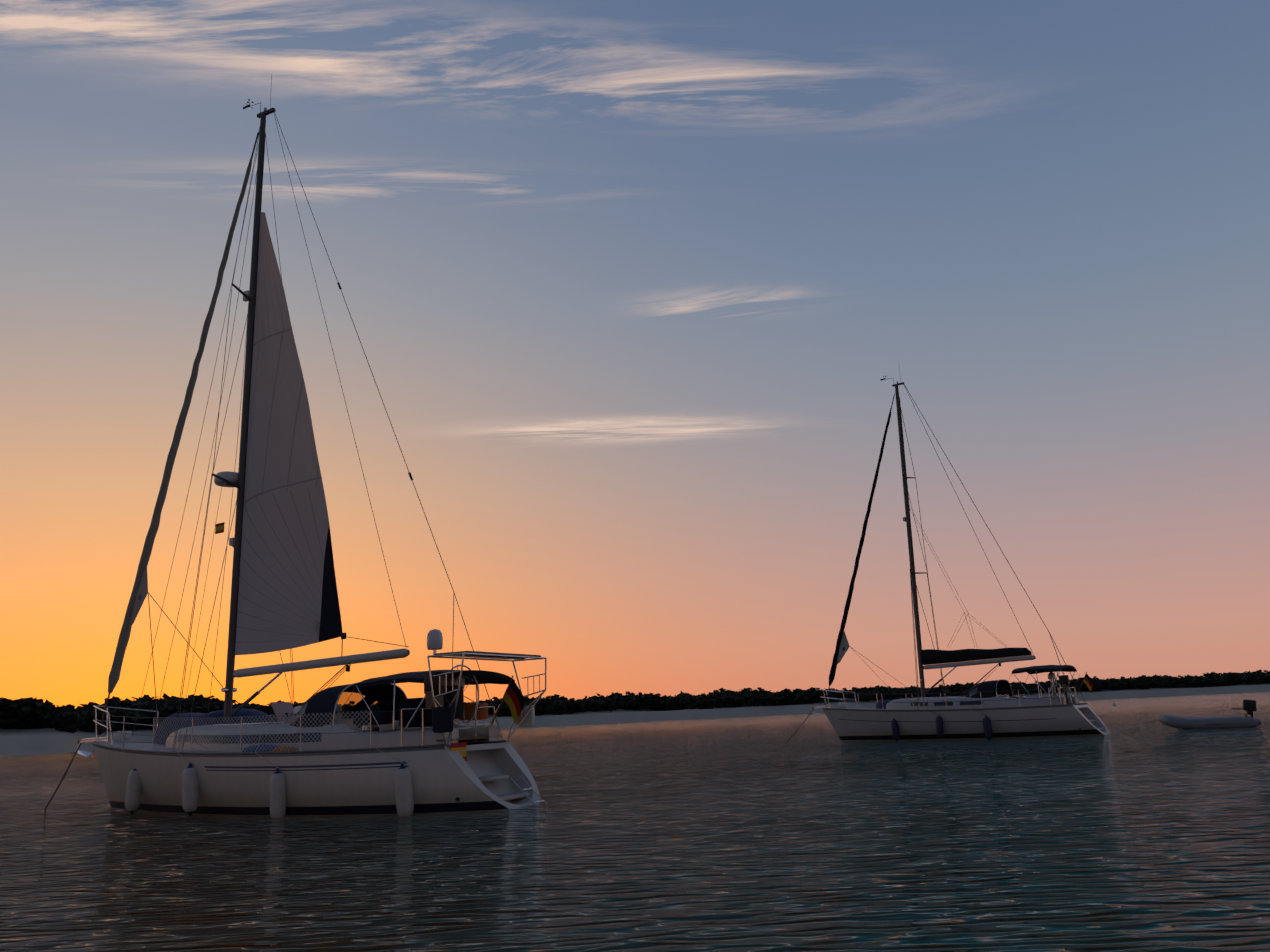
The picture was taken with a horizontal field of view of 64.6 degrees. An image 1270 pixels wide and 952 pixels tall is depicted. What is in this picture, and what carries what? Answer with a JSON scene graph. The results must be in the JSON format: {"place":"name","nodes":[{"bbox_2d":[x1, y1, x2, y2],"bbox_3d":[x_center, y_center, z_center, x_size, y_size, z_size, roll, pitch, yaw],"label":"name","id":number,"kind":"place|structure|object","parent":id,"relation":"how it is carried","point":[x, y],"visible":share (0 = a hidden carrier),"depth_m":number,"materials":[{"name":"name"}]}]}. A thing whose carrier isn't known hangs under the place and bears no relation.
{"place":"outdoors","nodes":[
{"label":"outdoors","id":0,"kind":"place"},
{"bbox_2d":[0,691,1269,951],"bbox_3d":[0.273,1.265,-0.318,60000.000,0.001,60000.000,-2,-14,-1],"label":"sea","id":1,"kind":"structure","parent":0,"point":[774,833],"depth_m":9.99,"materials":[{"name":"liquid"}]},
{"bbox_2d":[44,76,546,817],"bbox_3d":[-7.471,-1.220,20.515,12.271,16.350,3.617,-9,-15,26],"label":"sailboat","id":2,"kind":"object","parent":1,"relation":"on","point":[378,746],"visible":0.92,"depth_m":18.74,"materials":[{"name":"grey plastic"}]},
{"bbox_2d":[786,369,1112,742],"bbox_3d":[10.854,2.941,40.179,13.018,15.700,3.689,-12,-16,34],"label":"sailboat","id":3,"kind":"object","parent":1,"relation":"on","point":[993,709],"visible":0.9,"depth_m":37.46,"materials":[{"name":"grey plastic"}]},
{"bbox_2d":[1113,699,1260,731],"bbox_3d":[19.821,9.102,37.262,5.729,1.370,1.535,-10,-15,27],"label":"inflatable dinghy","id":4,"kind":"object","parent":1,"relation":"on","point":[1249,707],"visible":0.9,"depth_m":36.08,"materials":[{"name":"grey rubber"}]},
{"bbox_2d":[0,683,1269,756],"bbox_3d":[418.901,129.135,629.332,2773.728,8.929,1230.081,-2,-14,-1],"label":"shore land","id":5,"kind":"structure","parent":0,"point":[17,742],"depth_m":309.26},
{"bbox_2d":[0,697,32,728],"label":"pine tree","id":6,"kind":"object","parent":5,"relation":"on","point":[12,720],"visible":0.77,"depth_m":193.80,"materials":[{"name":"green plant"}]},
{"bbox_2d":[2,697,54,728],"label":"pine tree","id":7,"kind":"object","parent":5,"relation":"on","point":[35,710],"visible":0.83,"depth_m":195.69,"materials":[{"name":"green plant"}]},
{"bbox_2d":[21,699,63,719],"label":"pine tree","id":8,"kind":"object","parent":5,"relation":"on","point":[57,708],"visible":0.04,"depth_m":207.43,"materials":[{"name":"green plant"}]},
{"bbox_2d":[43,707,92,727],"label":"pine tree","id":9,"kind":"object","parent":5,"relation":"on","point":[48,716],"visible":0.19,"depth_m":191.96,"materials":[{"name":"green plant"}]},
{"bbox_2d":[51,710,88,732],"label":"pine tree","id":10,"kind":"object","parent":5,"relation":"on","point":[67,721],"visible":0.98,"depth_m":181.79,"materials":[{"name":"green plant"}]},
{"bbox_2d":[51,704,96,725],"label":"pine tree","id":11,"kind":"object","parent":5,"relation":"on","point":[84,707],"visible":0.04,"depth_m":197.36,"materials":[{"name":"green plant"}]},
{"bbox_2d":[71,702,112,731],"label":"pine tree","id":12,"kind":"object","parent":5,"relation":"on","point":[92,728],"visible":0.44,"depth_m":197.00,"materials":[{"name":"green plant"}]},
{"bbox_2d":[96,696,131,723],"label":"pine tree","id":13,"kind":"object","parent":5,"relation":"on","point":[113,701],"visible":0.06,"depth_m":206.10,"materials":[{"name":"green plant"}]},
{"bbox_2d":[104,708,150,731],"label":"pine tree","id":14,"kind":"object","parent":5,"relation":"on","point":[128,713],"visible":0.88,"depth_m":198.12,"materials":[{"name":"green plant"}]},
{"bbox_2d":[125,695,158,701],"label":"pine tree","id":15,"kind":"object","parent":5,"relation":"on","point":[128,700],"depth_m":248.97,"materials":[{"name":"green plant"}]},
{"bbox_2d":[111,698,178,727],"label":"pine tree","id":16,"kind":"object","parent":5,"relation":"on","point":[146,705],"visible":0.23,"depth_m":208.54,"materials":[{"name":"green plant"}]},
{"bbox_2d":[140,700,152,726],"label":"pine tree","id":17,"kind":"object","parent":5,"relation":"on","point":[148,723],"depth_m":211.50,"materials":[{"name":"green plant"}]},
{"bbox_2d":[130,695,169,703],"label":"pine tree","id":18,"kind":"object","parent":5,"relation":"on","point":[144,698],"visible":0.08,"depth_m":224.83,"materials":[{"name":"green plant"}]},
{"bbox_2d":[148,704,187,726],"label":"pine tree","id":19,"kind":"object","parent":5,"relation":"on","point":[165,711],"visible":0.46,"depth_m":204.51,"materials":[{"name":"green plant"}]},
{"bbox_2d":[158,693,185,699],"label":"pine tree","id":20,"kind":"object","parent":5,"relation":"on","point":[164,696],"depth_m":233.10,"materials":[{"name":"green plant"}]},
{"bbox_2d":[154,696,190,720],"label":"pine tree","id":21,"kind":"object","parent":5,"relation":"on","point":[174,697],"depth_m":217.50,"materials":[{"name":"green plant"}]},
{"bbox_2d":[178,694,202,700],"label":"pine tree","id":22,"kind":"object","parent":5,"relation":"on","point":[190,696],"depth_m":225.69,"materials":[{"name":"green plant"}]},
{"bbox_2d":[175,695,223,711],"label":"pine tree","id":23,"kind":"object","parent":5,"relation":"on","point":[216,700],"visible":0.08,"depth_m":212.93,"materials":[{"name":"green plant"}]},
{"bbox_2d":[179,697,222,712],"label":"pine tree","id":24,"kind":"object","parent":5,"relation":"on","point":[202,707],"visible":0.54,"depth_m":208.05,"materials":[{"name":"green plant"}]},
{"bbox_2d":[186,694,223,702],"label":"pine tree","id":25,"kind":"object","parent":5,"relation":"on","point":[209,697],"depth_m":237.22,"materials":[{"name":"green plant"}]},
{"bbox_2d":[232,700,258,709],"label":"pine tree","id":26,"kind":"object","parent":5,"relation":"on","point":[249,706],"visible":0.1,"depth_m":233.63,"materials":[{"name":"green plant"}]},
{"bbox_2d":[254,704,268,709],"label":"pine tree","id":27,"kind":"object","parent":5,"relation":"on","point":[260,707],"visible":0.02,"depth_m":242.72,"materials":[{"name":"green plant"}]},
{"bbox_2d":[259,708,273,713],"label":"pine tree","id":28,"kind":"object","parent":5,"relation":"on","point":[265,710],"visible":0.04,"depth_m":236.70,"materials":[{"name":"green plant"}]},
{"bbox_2d":[480,697,504,703],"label":"pine tree","id":29,"kind":"object","parent":5,"relation":"on","point":[495,700],"visible":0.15,"depth_m":305.45,"materials":[{"name":"green plant"}]},
{"bbox_2d":[488,702,509,716],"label":"pine tree","id":30,"kind":"object","parent":5,"relation":"on","point":[501,708],"visible":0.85,"depth_m":289.23,"materials":[{"name":"brown plant"}]},
{"bbox_2d":[524,696,535,700],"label":"pine tree","id":31,"kind":"object","parent":5,"relation":"on","point":[526,698],"visible":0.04,"depth_m":338.37,"materials":[{"name":"brown plant"}]},
{"bbox_2d":[525,701,540,705],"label":"pine tree","id":32,"kind":"object","parent":5,"relation":"on","point":[528,703],"visible":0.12,"depth_m":310.88,"materials":[{"name":"brown plant"}]},
{"bbox_2d":[539,694,573,713],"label":"pine tree","id":33,"kind":"object","parent":5,"relation":"on","point":[555,699],"visible":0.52,"depth_m":312.36,"materials":[{"name":"brown plant"}]},
{"bbox_2d":[563,698,585,713],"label":"pine tree","id":34,"kind":"object","parent":5,"relation":"on","point":[571,706],"visible":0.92,"depth_m":311.46,"materials":[{"name":"brown plant"}]},
{"bbox_2d":[586,697,594,710],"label":"pine tree","id":35,"kind":"object","parent":5,"relation":"on","point":[589,701],"visible":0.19,"depth_m":339.71,"materials":[{"name":"brown plant"}]},
{"bbox_2d":[596,693,607,698],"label":"pine tree","id":36,"kind":"object","parent":5,"relation":"on","point":[599,696],"visible":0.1,"depth_m":421.69,"materials":[{"name":"brown plant"}]},
{"bbox_2d":[605,692,624,708],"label":"pine tree","id":37,"kind":"object","parent":5,"relation":"on","point":[619,696],"visible":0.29,"depth_m":372.87,"materials":[{"name":"brown plant"}]},
{"bbox_2d":[621,691,642,702],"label":"pine tree","id":38,"kind":"object","parent":5,"relation":"on","point":[630,697],"visible":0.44,"depth_m":387.18,"materials":[{"name":"brown plant"}]},
{"bbox_2d":[635,692,653,696],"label":"pine tree","id":39,"kind":"object","parent":5,"relation":"on","point":[640,693],"visible":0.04,"depth_m":387.12,"materials":[{"name":"brown plant"}]},
{"bbox_2d":[634,695,661,709],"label":"pine tree","id":40,"kind":"object","parent":5,"relation":"on","point":[646,702],"visible":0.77,"depth_m":368.87,"materials":[{"name":"brown plant"}]},
{"bbox_2d":[655,693,672,700],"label":"pine tree","id":41,"kind":"object","parent":5,"relation":"on","point":[664,698],"visible":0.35,"depth_m":393.13,"materials":[{"name":"brown plant"}]},
{"bbox_2d":[666,700,678,710],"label":"pine tree","id":42,"kind":"object","parent":5,"relation":"on","point":[674,703],"visible":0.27,"depth_m":375.05,"materials":[{"name":"brown plant"}]},
{"bbox_2d":[672,691,691,698],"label":"pine tree","id":43,"kind":"object","parent":5,"relation":"on","point":[681,694],"visible":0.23,"depth_m":425.22,"materials":[{"name":"brown plant"}]},
{"bbox_2d":[684,695,693,709],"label":"pine tree","id":44,"kind":"object","parent":5,"relation":"on","point":[686,706],"visible":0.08,"depth_m":373.74,"materials":[{"name":"brown plant"}]},
{"bbox_2d":[677,693,705,704],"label":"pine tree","id":45,"kind":"object","parent":5,"relation":"on","point":[687,696],"visible":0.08,"depth_m":420.96,"materials":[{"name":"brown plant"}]},
{"bbox_2d":[696,692,723,706],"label":"pine tree","id":46,"kind":"object","parent":5,"relation":"on","point":[715,697],"visible":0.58,"depth_m":351.47,"materials":[{"name":"green plant"}]},
{"bbox_2d":[713,688,731,693],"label":"pine tree","id":47,"kind":"object","parent":5,"relation":"on","point":[717,691],"visible":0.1,"depth_m":403.97,"materials":[{"name":"brown plant"}]},
{"bbox_2d":[734,690,758,703],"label":"pine tree","id":48,"kind":"object","parent":5,"relation":"on","point":[749,693],"visible":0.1,"depth_m":364.40,"materials":[{"name":"green plant"}]},
{"bbox_2d":[734,688,761,695],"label":"pine tree","id":49,"kind":"object","parent":5,"relation":"on","point":[754,691],"visible":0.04,"depth_m":385.70,"materials":[{"name":"brown plant"}]},
{"bbox_2d":[762,695,774,705],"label":"pine tree","id":50,"kind":"object","parent":5,"relation":"on","point":[773,700],"visible":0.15,"depth_m":373.10,"materials":[{"name":"brown plant"}]},
{"bbox_2d":[763,693,776,704],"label":"pine tree","id":51,"kind":"object","parent":5,"relation":"on","point":[773,703],"depth_m":378.23,"materials":[{"name":"brown plant"}]},
{"bbox_2d":[780,688,791,692],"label":"pine tree","id":52,"kind":"object","parent":5,"relation":"on","point":[787,690],"visible":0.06,"depth_m":429.08,"materials":[{"name":"brown plant"}]},
{"bbox_2d":[786,688,803,704],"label":"pine tree","id":53,"kind":"object","parent":5,"relation":"on","point":[796,692],"visible":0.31,"depth_m":381.89,"materials":[{"name":"green plant"}]},
{"bbox_2d":[805,687,820,701],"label":"pine tree","id":54,"kind":"object","parent":5,"relation":"on","point":[811,689],"visible":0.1,"depth_m":386.92,"materials":[{"name":"green plant"}]},
{"bbox_2d":[822,691,830,700],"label":"pine tree","id":55,"kind":"object","parent":5,"relation":"on","point":[829,693],"visible":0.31,"depth_m":382.85,"materials":[{"name":"green plant"}]},
{"bbox_2d":[828,690,846,701],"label":"pine tree","id":56,"kind":"object","parent":5,"relation":"on","point":[834,695],"visible":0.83,"depth_m":378.90,"materials":[{"name":"green plant"}]},
{"bbox_2d":[843,691,866,700],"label":"pine tree","id":57,"kind":"object","parent":5,"relation":"on","point":[852,695],"visible":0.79,"depth_m":374.45,"materials":[{"name":"green plant"}]},
{"bbox_2d":[856,687,871,691],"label":"pine tree","id":58,"kind":"object","parent":5,"relation":"on","point":[866,689],"visible":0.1,"depth_m":402.85,"materials":[{"name":"green plant"}]},
{"bbox_2d":[864,693,872,700],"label":"pine tree","id":59,"kind":"object","parent":5,"relation":"on","point":[867,698],"visible":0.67,"depth_m":381.98,"materials":[{"name":"green plant"}]},
{"bbox_2d":[871,689,885,700],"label":"pine tree","id":60,"kind":"object","parent":5,"relation":"on","point":[874,697],"visible":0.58,"depth_m":394.00,"materials":[{"name":"green plant"}]},
{"bbox_2d":[872,686,894,698],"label":"pine tree","id":61,"kind":"object","parent":5,"relation":"on","point":[880,688],"visible":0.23,"depth_m":411.90,"materials":[{"name":"green plant"}]},
{"bbox_2d":[878,689,891,699],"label":"pine tree","id":62,"kind":"object","parent":5,"relation":"on","point":[887,693],"visible":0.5,"depth_m":401.14,"materials":[{"name":"green plant"}]},
{"bbox_2d":[888,691,904,699],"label":"pine tree","id":63,"kind":"object","parent":5,"relation":"on","point":[897,696],"visible":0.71,"depth_m":401.04,"materials":[{"name":"green plant"}]},
{"bbox_2d":[902,689,914,697],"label":"pine tree","id":64,"kind":"object","parent":5,"relation":"on","point":[909,695],"visible":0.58,"depth_m":406.20,"materials":[{"name":"green plant"}]},
{"bbox_2d":[898,686,920,697],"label":"pine tree","id":65,"kind":"object","parent":5,"relation":"on","point":[913,688],"visible":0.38,"depth_m":412.04,"materials":[{"name":"green plant"}]},
{"bbox_2d":[932,686,950,696],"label":"pine tree","id":66,"kind":"object","parent":5,"relation":"on","point":[941,688],"visible":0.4,"depth_m":414.45,"materials":[{"name":"green plant"}]},
{"bbox_2d":[937,689,952,696],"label":"pine tree","id":67,"kind":"object","parent":5,"relation":"on","point":[948,692],"visible":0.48,"depth_m":409.06,"materials":[{"name":"green plant"}]},
{"bbox_2d":[1011,682,1029,693],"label":"pine tree","id":68,"kind":"object","parent":5,"relation":"on","point":[1018,686],"visible":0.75,"depth_m":423.68,"materials":[{"name":"green plant"}]},
{"bbox_2d":[1029,681,1047,692],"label":"pine tree","id":69,"kind":"object","parent":5,"relation":"on","point":[1035,684],"visible":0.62,"depth_m":441.99,"materials":[{"name":"green plant"}]},
{"bbox_2d":[1047,682,1062,692],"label":"pine tree","id":70,"kind":"object","parent":5,"relation":"on","point":[1049,686],"visible":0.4,"depth_m":437.31,"materials":[{"name":"green plant"}]},
{"bbox_2d":[1071,680,1086,690],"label":"pine tree","id":71,"kind":"object","parent":5,"relation":"on","point":[1082,687],"visible":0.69,"depth_m":439.27,"materials":[{"name":"green plant"}]},
{"bbox_2d":[1070,680,1088,690],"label":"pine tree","id":72,"kind":"object","parent":5,"relation":"on","point":[1072,682],"visible":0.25,"depth_m":441.55,"materials":[{"name":"green plant"}]},
{"bbox_2d":[1096,679,1110,688],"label":"pine tree","id":73,"kind":"object","parent":5,"relation":"on","point":[1105,687],"visible":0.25,"depth_m":446.48,"materials":[{"name":"green plant"}]},
{"bbox_2d":[1104,679,1115,688],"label":"pine tree","id":74,"kind":"object","parent":5,"relation":"on","point":[1110,680],"visible":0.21,"depth_m":453.64,"materials":[{"name":"green plant"}]},
{"bbox_2d":[1115,677,1131,686],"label":"pine tree","id":75,"kind":"object","parent":5,"relation":"on","point":[1123,679],"visible":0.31,"depth_m":443.47,"materials":[{"name":"green plant"}]},
{"bbox_2d":[1134,676,1147,685],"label":"pine tree","id":76,"kind":"object","parent":5,"relation":"on","point":[1142,678],"visible":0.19,"depth_m":450.96,"materials":[{"name":"green plant"}]},
{"bbox_2d":[1142,676,1162,679],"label":"pine tree","id":77,"kind":"object","parent":5,"relation":"on","point":[1160,678],"visible":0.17,"depth_m":462.67,"materials":[{"name":"green plant"}]},
{"bbox_2d":[1165,677,1185,682],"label":"pine tree","id":78,"kind":"object","parent":5,"relation":"on","point":[1180,679],"visible":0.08,"depth_m":459.86,"materials":[{"name":"green plant"}]},
{"bbox_2d":[1181,674,1197,685],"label":"pine tree","id":79,"kind":"object","parent":5,"relation":"on","point":[1190,677],"visible":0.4,"depth_m":471.35,"materials":[{"name":"green plant"}]},
{"bbox_2d":[1189,678,1207,687],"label":"pine tree","id":80,"kind":"object","parent":5,"relation":"on","point":[1200,682],"visible":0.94,"depth_m":458.79,"materials":[{"name":"green plant"}]},
{"bbox_2d":[1199,672,1217,677],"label":"pine tree","id":81,"kind":"object","parent":5,"relation":"on","point":[1209,674],"visible":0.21,"depth_m":492.06,"materials":[{"name":"green plant"}]},
{"bbox_2d":[1204,678,1219,686],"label":"pine tree","id":82,"kind":"object","parent":5,"relation":"on","point":[1211,683],"visible":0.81,"depth_m":464.02,"materials":[{"name":"green plant"}]},
{"bbox_2d":[1222,672,1244,683],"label":"pine tree","id":83,"kind":"object","parent":5,"relation":"on","point":[1236,676],"visible":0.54,"depth_m":469.32,"materials":[{"name":"green plant"}]},
{"bbox_2d":[1242,674,1261,684],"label":"pine tree","id":84,"kind":"object","parent":5,"relation":"on","point":[1252,679],"visible":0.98,"depth_m":453.25,"materials":[{"name":"green plant"}]},
{"bbox_2d":[1242,669,1263,673],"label":"pine tree","id":85,"kind":"object","parent":5,"relation":"on","point":[1257,671],"visible":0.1,"depth_m":498.48,"materials":[{"name":"green plant"}]},
{"bbox_2d":[1241,675,1265,684],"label":"pine tree","id":86,"kind":"object","parent":5,"relation":"on","point":[1247,682],"visible":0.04,"depth_m":457.39,"materials":[{"name":"green plant"}]},
{"bbox_2d":[0,0,1269,707],"label":"sky","id":87,"kind":"structure","parent":0,"point":[630,289],"materials":[{"name":"blue"}]}
]}

